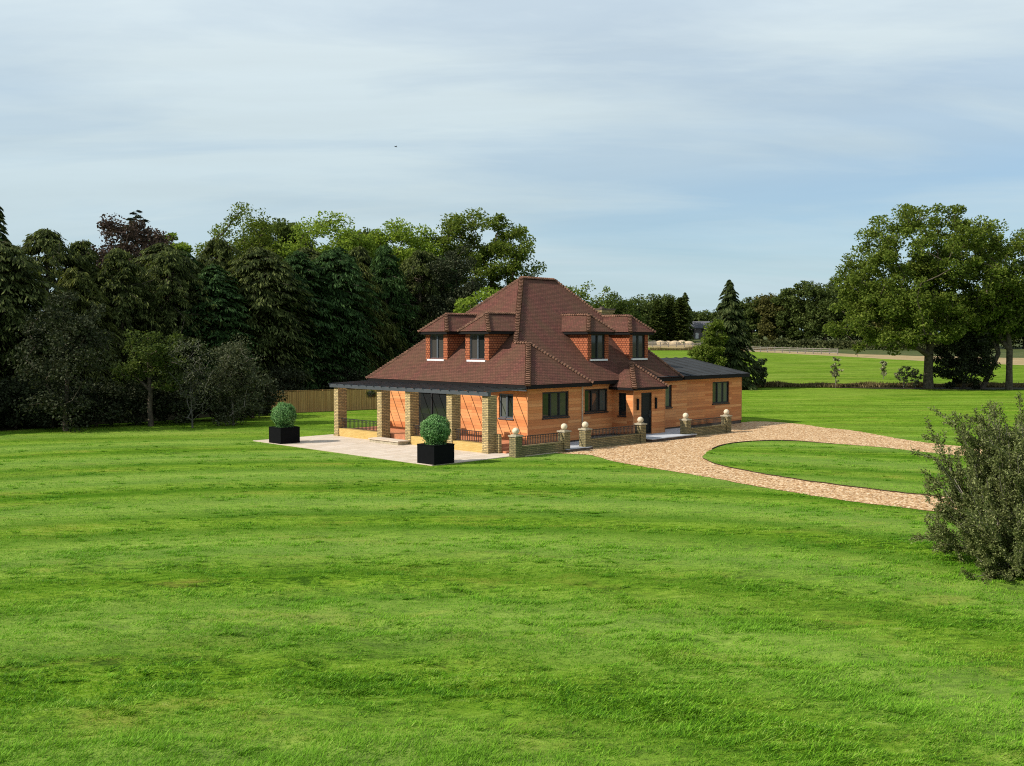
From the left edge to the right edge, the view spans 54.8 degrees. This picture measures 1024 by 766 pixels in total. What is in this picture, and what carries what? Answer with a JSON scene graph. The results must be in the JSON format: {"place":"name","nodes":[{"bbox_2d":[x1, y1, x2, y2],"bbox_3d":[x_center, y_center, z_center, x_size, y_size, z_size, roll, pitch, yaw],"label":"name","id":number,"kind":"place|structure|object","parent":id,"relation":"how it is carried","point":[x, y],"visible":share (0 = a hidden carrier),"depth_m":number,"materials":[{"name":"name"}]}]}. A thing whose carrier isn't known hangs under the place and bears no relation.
{"place":"outdoors","nodes":[
{"label":"outdoors","id":0,"kind":"place"},
{"bbox_2d":[0,403,268,430],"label":"ground","id":1,"kind":"structure","parent":0,"point":[7,427],"depth_m":57.77,"materials":[{"name":"green plant"}]},
{"bbox_2d":[0,206,11,243],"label":"conifer","id":2,"kind":"object","parent":1,"relation":"on","point":[3,230],"visible":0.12,"depth_m":63.53,"materials":[{"name":"green plant"}]},
{"bbox_2d":[0,375,59,428],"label":"bush","id":3,"kind":"object","parent":1,"relation":"on","point":[13,420],"visible":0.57,"depth_m":54.06,"materials":[{"name":"green plant"}]},
{"bbox_2d":[0,240,78,426],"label":"conifer","id":4,"kind":"object","parent":1,"relation":"on","point":[21,281],"visible":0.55,"depth_m":56.20,"materials":[{"name":"green plant"}]},
{"bbox_2d":[13,376,78,427],"bbox_3d":[-25.688,1.045,55.075,3.234,3.070,4.389,2,3,42],"label":"bush","id":5,"kind":"object","parent":1,"relation":"on","point":[40,417],"visible":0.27,"depth_m":53.92,"materials":[{"name":"green plant"}]},
{"bbox_2d":[12,228,131,420],"bbox_3d":[-29.985,-3.052,63.565,10.700,13.746,11.067,2,3,34],"label":"conifer","id":6,"kind":"object","parent":1,"relation":"on","point":[48,244],"visible":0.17,"depth_m":62.55,"materials":[{"name":"green plant"}]},
{"bbox_2d":[15,267,149,422],"bbox_3d":[-26.568,-2.252,61.278,8.522,9.978,8.931,-1,3,-28],"label":"conifer","id":7,"kind":"object","parent":1,"relation":"on","point":[82,284],"visible":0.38,"depth_m":60.27,"materials":[{"name":"green plant"}]},
{"bbox_2d":[41,239,129,384],"bbox_3d":[-28.591,-3.543,65.228,7.937,11.976,8.172,2,3,42],"label":"conifer","id":8,"kind":"object","parent":1,"relation":"on","point":[82,246],"visible":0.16,"depth_m":64.78,"materials":[{"name":"green plant"}]},
{"bbox_2d":[68,376,134,426],"bbox_3d":[-23.629,1.069,56.067,5.121,2.930,3.773,4,5,57],"label":"bush","id":9,"kind":"object","parent":1,"relation":"on","point":[97,393],"visible":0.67,"depth_m":55.18,"materials":[{"name":"green plant"}]},
{"bbox_2d":[87,212,175,268],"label":"tree","id":10,"kind":"object","parent":1,"relation":"on","point":[147,237],"visible":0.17,"depth_m":78.19,"materials":[{"name":"green plant"}]},
{"bbox_2d":[79,247,185,415],"bbox_3d":[-25.282,-3.185,64.090,8.372,11.317,8.131,2,3,34],"label":"conifer","id":11,"kind":"object","parent":1,"relation":"on","point":[110,276],"visible":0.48,"depth_m":63.39,"materials":[{"name":"green plant"}]},
{"bbox_2d":[123,210,153,253],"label":"cedar","id":12,"kind":"object","parent":1,"relation":"on","point":[136,216],"visible":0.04,"depth_m":83.35,"materials":[{"name":"green plant"}]},
{"bbox_2d":[129,242,216,410],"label":"conifer","id":13,"kind":"object","parent":1,"relation":"on","point":[156,249],"visible":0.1,"depth_m":69.20,"materials":[{"name":"green plant"}]},
{"bbox_2d":[122,252,235,413],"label":"conifer","id":14,"kind":"object","parent":1,"relation":"on","point":[162,265],"visible":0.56,"depth_m":65.77,"materials":[{"name":"green plant"}]},
{"bbox_2d":[166,232,193,256],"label":"tree","id":15,"kind":"object","parent":1,"relation":"on","point":[185,247],"visible":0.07,"depth_m":87.28,"materials":[{"name":"green plant"}]},
{"bbox_2d":[154,250,238,393],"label":"conifer","id":16,"kind":"object","parent":1,"relation":"on","point":[189,255],"visible":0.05,"depth_m":71.15,"materials":[{"name":"green plant"}]},
{"bbox_2d":[166,263,269,407],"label":"conifer","id":17,"kind":"object","parent":1,"relation":"on","point":[215,277],"visible":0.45,"depth_m":67.77,"materials":[{"name":"green plant"}]},
{"bbox_2d":[195,237,269,370],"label":"conifer","id":18,"kind":"object","parent":1,"relation":"on","point":[223,249],"visible":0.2,"depth_m":73.31,"materials":[{"name":"green plant"}]},
{"bbox_2d":[192,201,292,261],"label":"tree","id":19,"kind":"object","parent":1,"relation":"on","point":[244,243],"visible":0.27,"depth_m":90.37,"materials":[{"name":"green plant"}]},
{"bbox_2d":[208,246,320,409],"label":"conifer","id":20,"kind":"object","parent":1,"relation":"on","point":[249,274],"visible":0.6,"depth_m":70.48,"materials":[{"name":"green plant"}]},
{"bbox_2d":[263,362,310,405],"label":"bush","id":21,"kind":"object","parent":1,"relation":"on","point":[289,384],"visible":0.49,"depth_m":69.26,"materials":[{"name":"green plant"}]},
{"bbox_2d":[252,250,349,390],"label":"conifer","id":22,"kind":"object","parent":1,"relation":"on","point":[296,259],"visible":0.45,"depth_m":74.21,"materials":[{"name":"green plant"}]},
{"bbox_2d":[282,247,359,367],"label":"conifer","id":23,"kind":"object","parent":1,"relation":"on","point":[309,252],"visible":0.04,"depth_m":80.30,"materials":[{"name":"green plant"}]},
{"bbox_2d":[273,211,377,261],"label":"tree","id":24,"kind":"object","parent":1,"relation":"on","point":[348,240],"visible":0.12,"depth_m":90.61,"materials":[{"name":"green plant"}]},
{"bbox_2d":[295,249,385,390],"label":"conifer","id":25,"kind":"object","parent":1,"relation":"on","point":[327,261],"visible":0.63,"depth_m":76.28,"materials":[{"name":"green plant"}]},
{"bbox_2d":[313,365,369,390],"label":"bush","id":26,"kind":"object","parent":1,"relation":"on","point":[350,377],"visible":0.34,"depth_m":75.29,"materials":[{"name":"green plant"}]},
{"bbox_2d":[333,246,384,360],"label":"conifer","id":27,"kind":"object","parent":1,"relation":"on","point":[340,249],"visible":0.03,"depth_m":83.50,"materials":[{"name":"green plant"}]},
{"bbox_2d":[322,262,409,384],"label":"conifer","id":28,"kind":"object","parent":1,"relation":"on","point":[385,330],"visible":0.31,"depth_m":80.18,"materials":[{"name":"green plant"}]},
{"bbox_2d":[342,246,410,360],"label":"conifer","id":29,"kind":"object","parent":1,"relation":"on","point":[359,254],"visible":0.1,"depth_m":85.13,"materials":[{"name":"green plant"}]},
{"bbox_2d":[355,244,420,375],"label":"conifer","id":30,"kind":"object","parent":1,"relation":"on","point":[383,258],"visible":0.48,"depth_m":82.75,"materials":[{"name":"green plant"}]},
{"bbox_2d":[367,217,445,274],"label":"tree","id":31,"kind":"object","parent":1,"relation":"on","point":[401,234],"visible":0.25,"depth_m":95.94,"materials":[{"name":"green plant"}]},
{"bbox_2d":[399,258,430,343],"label":"conifer","id":32,"kind":"object","parent":1,"relation":"on","point":[403,264],"visible":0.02,"depth_m":89.91,"materials":[{"name":"green plant"}]},
{"bbox_2d":[390,250,456,351],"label":"conifer","id":33,"kind":"object","parent":1,"relation":"on","point":[414,261],"visible":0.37,"depth_m":85.55,"materials":[{"name":"green plant"}]},
{"bbox_2d":[432,207,546,290],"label":"tall tree","id":34,"kind":"object","parent":1,"relation":"on","point":[500,245],"visible":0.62,"depth_m":98.26,"materials":[{"name":"green plant"}]},
{"bbox_2d":[253,434,557,465],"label":"patio","id":35,"kind":"structure","parent":0,"point":[407,453],"depth_m":43.85,"materials":[{"name":"beige stone"}]},
{"bbox_2d":[269,426,299,443],"bbox_3d":[-10.798,2.447,46.837,1.064,0.755,1.064,-2,3,-45],"label":"planter","id":36,"kind":"object","parent":35,"relation":"on","point":[286,435],"visible":0.82,"depth_m":46.47,"materials":[{"name":"plastic"}]},
{"bbox_2d":[270,401,297,427],"bbox_3d":[-10.797,1.530,46.800,1.344,1.331,1.319,-2,3,-45],"label":"topiary ball","id":37,"kind":"object","parent":36,"relation":"on","point":[283,415],"visible":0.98,"depth_m":46.45,"materials":[{"name":"green plant"}]},
{"bbox_2d":[368,437,408,444],"bbox_3d":[-5.826,2.740,46.564,0.665,0.195,2.300,-2,3,-45],"label":"patio step","id":38,"kind":"object","parent":35,"relation":"on","point":[391,441],"visible":1,"depth_m":46.29,"materials":[{"name":"stone"}]},
{"bbox_2d":[329,380,526,453],"bbox_3d":[-4.277,1.461,46.938,2.490,2.780,11.870,-2,3,-45],"label":"pergola","id":39,"kind":"object","parent":35,"relation":"on","point":[491,442],"visible":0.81,"depth_m":45.95,"materials":[{"name":"brick"}]},
{"bbox_2d":[417,443,454,464],"bbox_3d":[-3.018,2.779,39.068,1.064,0.755,1.064,-2,3,-45],"label":"planter","id":40,"kind":"object","parent":35,"relation":"on","point":[435,454],"visible":0.81,"depth_m":38.70,"materials":[{"name":"plastic"}]},
{"bbox_2d":[420,414,450,444],"bbox_3d":[-3.044,1.847,39.059,1.314,1.349,1.339,-1,3,-13],"label":"topiary ball","id":41,"kind":"object","parent":40,"relation":"on","point":[435,430],"visible":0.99,"depth_m":38.66,"materials":[{"name":"green plant"}]},
{"bbox_2d":[413,241,487,343],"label":"holly tree","id":42,"kind":"object","parent":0,"point":[434,306],"visible":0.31,"depth_m":84.67,"materials":[{"name":"green plant"}]},
{"bbox_2d":[0,387,1023,765],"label":"lawn","id":43,"kind":"structure","parent":0,"point":[818,405],"depth_m":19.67,"materials":[{"name":"green plant"}]},
{"bbox_2d":[7,290,120,431],"bbox_3d":[-23.819,-1.092,52.865,5.535,7.804,4.331,1,3,17],"label":"tree","id":44,"kind":"object","parent":43,"relation":"on","point":[71,352],"visible":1,"depth_m":52.46,"materials":[{"name":"green plant"}]},
{"bbox_2d":[101,380,169,425],"bbox_3d":[-21.720,1.121,57.105,3.902,2.729,2.875,-1,3,-17],"label":"bush","id":45,"kind":"object","parent":43,"relation":"on","point":[136,404],"visible":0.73,"depth_m":56.62,"materials":[{"name":"green plant"}]},
{"bbox_2d":[110,329,187,425],"bbox_3d":[-20.522,-0.314,56.041,4.295,5.565,3.196,0,2,0],"label":"tree","id":46,"kind":"object","parent":43,"relation":"on","point":[153,354],"visible":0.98,"depth_m":55.91,"materials":[{"name":"green plant"}]},
{"bbox_2d":[153,377,210,423],"bbox_3d":[-19.931,1.026,58.629,3.594,2.791,4.877,0,2,-2],"label":"bush","id":47,"kind":"object","parent":43,"relation":"on","point":[173,402],"visible":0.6,"depth_m":57.42,"materials":[{"name":"green plant"}]},
{"bbox_2d":[160,337,218,427],"bbox_3d":[-17.833,-0.048,55.072,3.082,5.104,2.697,2,3,36],"label":"shrub","id":48,"kind":"object","parent":43,"relation":"on","point":[194,375],"visible":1,"depth_m":54.98,"materials":[{"name":"green plant"}]},
{"bbox_2d":[183,378,248,419],"bbox_3d":[-18.025,0.912,60.103,4.145,2.899,3.055,1,3,14],"label":"bush","id":49,"kind":"object","parent":43,"relation":"on","point":[205,404],"visible":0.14,"depth_m":59.71,"materials":[{"name":"green plant"}]},
{"bbox_2d":[198,333,272,425],"bbox_3d":[-16.087,-0.118,57.116,4.431,5.580,3.423,0,2,0],"label":"shrub","id":50,"kind":"object","parent":43,"relation":"on","point":[241,370],"visible":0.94,"depth_m":56.64,"materials":[{"name":"green plant"}]},
{"bbox_2d":[223,372,287,417],"bbox_3d":[-16.324,0.747,62.060,3.953,3.070,5.365,1,3,29],"label":"bush","id":51,"kind":"object","parent":43,"relation":"on","point":[268,397],"visible":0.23,"depth_m":62.00,"materials":[{"name":"green plant"}]},
{"bbox_2d":[248,218,318,251],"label":"tree","id":52,"kind":"object","parent":43,"relation":"on","point":[283,229],"visible":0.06,"depth_m":95.70,"materials":[{"name":"green plant"}]},
{"bbox_2d":[271,389,376,413],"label":"board fence","id":53,"kind":"object","parent":43,"relation":"on","point":[311,401],"visible":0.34,"depth_m":67.81,"materials":[{"name":"brown wood"}]},
{"bbox_2d":[453,286,499,312],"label":"tree","id":54,"kind":"object","parent":43,"relation":"on","point":[472,301],"visible":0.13,"depth_m":71.72,"materials":[{"name":"green plant"}]},
{"bbox_2d":[0,440,1023,765],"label":"grass blades","id":55,"kind":"structure","parent":43,"relation":"on","point":[714,720],"depth_m":14.93,"materials":[{"name":"green plant"}]},
{"bbox_2d":[508,423,571,457],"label":"garden wall","id":56,"kind":"structure","parent":43,"relation":"on","point":[517,448],"depth_m":42.06,"materials":[{"name":"brick"}]},
{"bbox_2d":[351,276,749,453],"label":"house","id":57,"kind":"structure","parent":43,"relation":"on","point":[561,353],"depth_m":49.42,"materials":[{"name":"brown wood"}]},
{"bbox_2d":[419,392,446,429],"bbox_3d":[-3.970,1.400,48.948,0.070,1.922,2.542,-2,3,-45],"label":"sliding door","id":58,"kind":"structure","parent":57,"relation":"in","point":[429,403],"depth_m":48.90,"materials":[{"name":"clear glass"}]},
{"bbox_2d":[498,393,513,419],"bbox_3d":[-0.249,1.081,45.095,0.170,1.176,0.990,-2,3,-45],"label":"window","id":59,"kind":"structure","parent":57,"relation":"in","point":[506,400],"depth_m":45.12,"materials":[{"name":"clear glass"}]},
{"bbox_2d":[542,391,569,419],"bbox_3d":[1.987,1.017,45.408,1.850,1.236,0.170,-2,3,-45],"label":"window","id":60,"kind":"structure","parent":57,"relation":"in","point":[554,404],"depth_m":45.47,"materials":[{"name":"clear glass"}]},
{"bbox_2d":[584,388,608,413],"bbox_3d":[4.144,0.895,48.872,1.800,1.206,0.170,-2,3,-45],"label":"window","id":61,"kind":"structure","parent":57,"relation":"in","point":[595,399],"depth_m":48.96,"materials":[{"name":"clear glass"}]},
{"bbox_2d":[617,393,625,416],"bbox_3d":[5.522,1.097,49.291,0.170,1.186,0.550,-2,3,-45],"label":"window","id":62,"kind":"structure","parent":57,"relation":"in","point":[622,396],"depth_m":49.37,"materials":[{"name":"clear glass"}]},
{"bbox_2d":[641,393,649,432],"bbox_3d":[6.683,1.552,49.609,0.780,2.050,0.062,-2,3,-45],"label":"door","id":63,"kind":"structure","parent":57,"relation":"in","point":[645,398],"depth_m":49.63,"materials":[{"name":"black wood"}]},
{"bbox_2d":[665,385,672,408],"bbox_3d":[8.319,0.738,53.012,0.850,1.266,0.170,-2,3,-45],"label":"window","id":64,"kind":"structure","parent":57,"relation":"in","point":[667,391],"depth_m":53.18,"materials":[{"name":"clear glass"}]},
{"bbox_2d":[712,381,729,404],"bbox_3d":[11.944,0.570,56.596,1.770,1.296,0.170,-2,3,-45],"label":"window","id":65,"kind":"structure","parent":57,"relation":"in","point":[720,389],"depth_m":56.69,"materials":[{"name":"clear glass"}]},
{"bbox_2d":[566,280,611,308],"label":"tree","id":66,"kind":"object","parent":43,"relation":"on","point":[581,293],"visible":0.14,"depth_m":75.48,"materials":[{"name":"green plant"}]},
{"bbox_2d":[687,319,729,365],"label":"tree","id":67,"kind":"object","parent":43,"relation":"on","point":[711,348],"visible":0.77,"depth_m":96.38,"materials":[{"name":"green plant"}]},
{"bbox_2d":[710,279,763,389],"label":"spruce","id":68,"kind":"object","parent":43,"relation":"on","point":[730,313],"visible":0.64,"depth_m":98.82,"materials":[{"name":"green plant"}]},
{"bbox_2d":[749,358,767,386],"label":"shrub","id":69,"kind":"object","parent":43,"relation":"on","point":[762,371],"visible":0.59,"depth_m":102.63,"materials":[{"name":"green plant"}]},
{"bbox_2d":[558,421,981,510],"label":"gravel drive","id":70,"kind":"structure","parent":43,"relation":"on","point":[684,455],"depth_m":42.45,"materials":[{"name":"beige gravel"}]},
{"bbox_2d":[578,417,646,447],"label":"garden wall","id":71,"kind":"structure","parent":70,"relation":"on","point":[586,439],"depth_m":45.56,"materials":[{"name":"brick"}]},
{"bbox_2d":[646,432,696,441],"bbox_3d":[7.418,2.678,49.027,3.700,0.170,1.670,-2,3,-45],"label":"door step","id":72,"kind":"object","parent":70,"relation":"on","point":[657,437],"depth_m":48.88,"materials":[{"name":"grey stone"}]},
{"bbox_2d":[679,409,732,435],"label":"garden wall","id":73,"kind":"structure","parent":70,"relation":"on","point":[687,425],"depth_m":50.90,"materials":[{"name":"stone"}]},
{"bbox_2d":[712,440,894,449],"bbox_3d":[12.979,2.875,45.690,8.189,0.120,3.677,0,2,0],"label":"edging","id":74,"kind":"object","parent":70,"relation":"on","point":[780,440],"visible":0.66,"depth_m":46.70,"materials":[{"name":"soil"}]},
{"bbox_2d":[822,203,1023,388],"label":"spreading tree","id":75,"kind":"object","parent":43,"relation":"on","point":[928,273],"visible":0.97,"depth_m":96.03,"materials":[{"name":"green plant"}]},
{"bbox_2d":[907,392,1023,584],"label":"shrub","id":76,"kind":"object","parent":43,"relation":"on","point":[990,497],"visible":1,"depth_m":20.40,"materials":[{"name":"green plant"}]},
{"bbox_2d":[933,325,1000,388],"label":"thicket bush","id":77,"kind":"object","parent":43,"relation":"on","point":[965,350],"visible":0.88,"depth_m":98.40,"materials":[{"name":"green plant"}]},
{"bbox_2d":[958,261,1023,389],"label":"tree","id":78,"kind":"object","parent":43,"relation":"on","point":[1009,310],"visible":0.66,"depth_m":96.65,"materials":[{"name":"green plant"}]},
{"bbox_2d":[964,298,1023,388],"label":"leaning tree","id":79,"kind":"object","parent":43,"relation":"on","point":[1016,332],"visible":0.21,"depth_m":98.40,"materials":[{"name":"green plant"}]},
{"bbox_2d":[0,0,1023,333],"label":"sky","id":80,"kind":"structure","parent":0,"point":[672,147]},
{"bbox_2d":[565,428,679,451],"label":"path","id":81,"kind":"structure","parent":0,"point":[574,446],"depth_m":44.26,"materials":[{"name":"grey stone"}]},
{"bbox_2d":[691,321,710,338],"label":"house","id":82,"kind":"structure","parent":0,"point":[698,329],"depth_m":327.75,"materials":[{"name":"grey brick"}]},
{"bbox_2d":[648,348,1023,383],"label":"field","id":83,"kind":"structure","parent":0,"point":[793,368],"depth_m":143.47,"materials":[{"name":"green plant"}]},
{"bbox_2d":[589,291,645,322],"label":"tree","id":84,"kind":"object","parent":83,"relation":"on","point":[621,306],"visible":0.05,"depth_m":128.48,"materials":[{"name":"green plant"}]},
{"bbox_2d":[649,346,772,350],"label":"rough grass","id":85,"kind":"structure","parent":83,"relation":"on","point":[683,349],"depth_m":234.69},
{"bbox_2d":[752,380,1023,387],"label":"rough grass","id":86,"kind":"structure","parent":83,"relation":"on","point":[773,384],"depth_m":102.56,"materials":[{"name":"green plant"}]},
{"bbox_2d":[648,335,1023,357],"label":"rough ground","id":87,"kind":"structure","parent":0,"point":[1018,353],"depth_m":227.60,"materials":[{"name":"green plant"}]},
{"bbox_2d":[633,293,666,338],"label":"tree","id":88,"kind":"object","parent":87,"relation":"on","point":[654,297],"visible":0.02,"depth_m":315.03,"materials":[{"name":"green plant"}]},
{"bbox_2d":[671,297,690,340],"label":"columnar evergreen","id":89,"kind":"object","parent":87,"relation":"on","point":[681,325],"visible":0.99,"depth_m":282.30,"materials":[{"name":"green plant"}]},
{"bbox_2d":[681,292,694,340],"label":"conifer","id":90,"kind":"object","parent":87,"relation":"on","point":[686,299],"visible":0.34,"depth_m":298.78,"materials":[{"name":"green plant"}]},
{"bbox_2d":[691,310,709,320],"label":"tree","id":91,"kind":"object","parent":87,"relation":"on","point":[695,316],"visible":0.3,"depth_m":420.67,"materials":[{"name":"green plant"}]},
{"bbox_2d":[738,297,767,339],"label":"tree","id":92,"kind":"object","parent":87,"relation":"on","point":[752,316],"visible":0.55,"depth_m":288.84,"materials":[{"name":"green plant"}]},
{"bbox_2d":[750,292,793,340],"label":"tree","id":93,"kind":"object","parent":87,"relation":"on","point":[766,317],"visible":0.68,"depth_m":283.37,"materials":[{"name":"green plant"}]},
{"bbox_2d":[765,287,815,340],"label":"tree","id":94,"kind":"object","parent":87,"relation":"on","point":[781,322],"visible":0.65,"depth_m":280.09,"materials":[{"name":"green plant"}]},
{"bbox_2d":[780,280,833,340],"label":"tree","id":95,"kind":"object","parent":87,"relation":"on","point":[799,321],"visible":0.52,"depth_m":276.19,"materials":[{"name":"green plant"}]},
{"bbox_2d":[799,278,855,344],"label":"tree","id":96,"kind":"object","parent":87,"relation":"on","point":[823,313],"visible":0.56,"depth_m":271.42,"materials":[{"name":"green plant"}]},
{"bbox_2d":[748,337,946,349],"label":"hedge","id":97,"kind":"object","parent":87,"relation":"on","point":[788,343],"visible":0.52,"depth_m":251.55,"materials":[{"name":"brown plant"}]},
{"bbox_2d":[814,278,881,340],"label":"tree","id":98,"kind":"object","parent":87,"relation":"on","point":[837,314],"visible":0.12,"depth_m":268.74,"materials":[{"name":"green plant"}]},
{"bbox_2d":[648,345,1023,364],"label":"stubble field","id":99,"kind":"structure","parent":0,"point":[1018,361],"depth_m":196.95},
{"bbox_2d":[627,297,653,335],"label":"tree","id":100,"kind":"object","parent":99,"relation":"on","point":[645,309],"visible":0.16,"depth_m":296.13,"materials":[{"name":"green plant"}]},
{"bbox_2d":[648,300,667,340],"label":"columnar evergreen","id":101,"kind":"object","parent":99,"relation":"on","point":[657,317],"visible":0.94,"depth_m":281.57,"materials":[{"name":"green plant"}]},
{"bbox_2d":[661,299,676,340],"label":"columnar evergreen","id":102,"kind":"object","parent":99,"relation":"on","point":[669,312],"visible":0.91,"depth_m":283.36,"materials":[{"name":"green plant"}]},
{"bbox_2d":[753,346,837,353],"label":"rail fence","id":103,"kind":"object","parent":99,"relation":"on","point":[797,351],"visible":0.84,"depth_m":214.00,"materials":[{"name":"wood"}]},
{"bbox_2d":[702,441,970,496],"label":"lawn island","id":104,"kind":"structure","parent":0,"point":[815,460],"depth_m":38.69,"materials":[{"name":"green plant"}]},
{"bbox_2d":[832,383,1023,389],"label":"ground","id":105,"kind":"structure","parent":0,"point":[971,388],"depth_m":101.80,"materials":[{"name":"green plant"}]},
{"bbox_2d":[830,357,843,384],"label":"sapling","id":106,"kind":"object","parent":105,"relation":"on","point":[834,373],"visible":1,"depth_m":101.97,"materials":[{"name":"green plant"}]},
{"bbox_2d":[894,366,911,387],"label":"shrub","id":107,"kind":"object","parent":105,"relation":"on","point":[902,373],"visible":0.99,"depth_m":100.88,"materials":[{"name":"green plant"}]},
{"bbox_2d":[908,368,922,387],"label":"shrub","id":108,"kind":"object","parent":105,"relation":"on","point":[914,374],"visible":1,"depth_m":99.98,"materials":[{"name":"green plant"}]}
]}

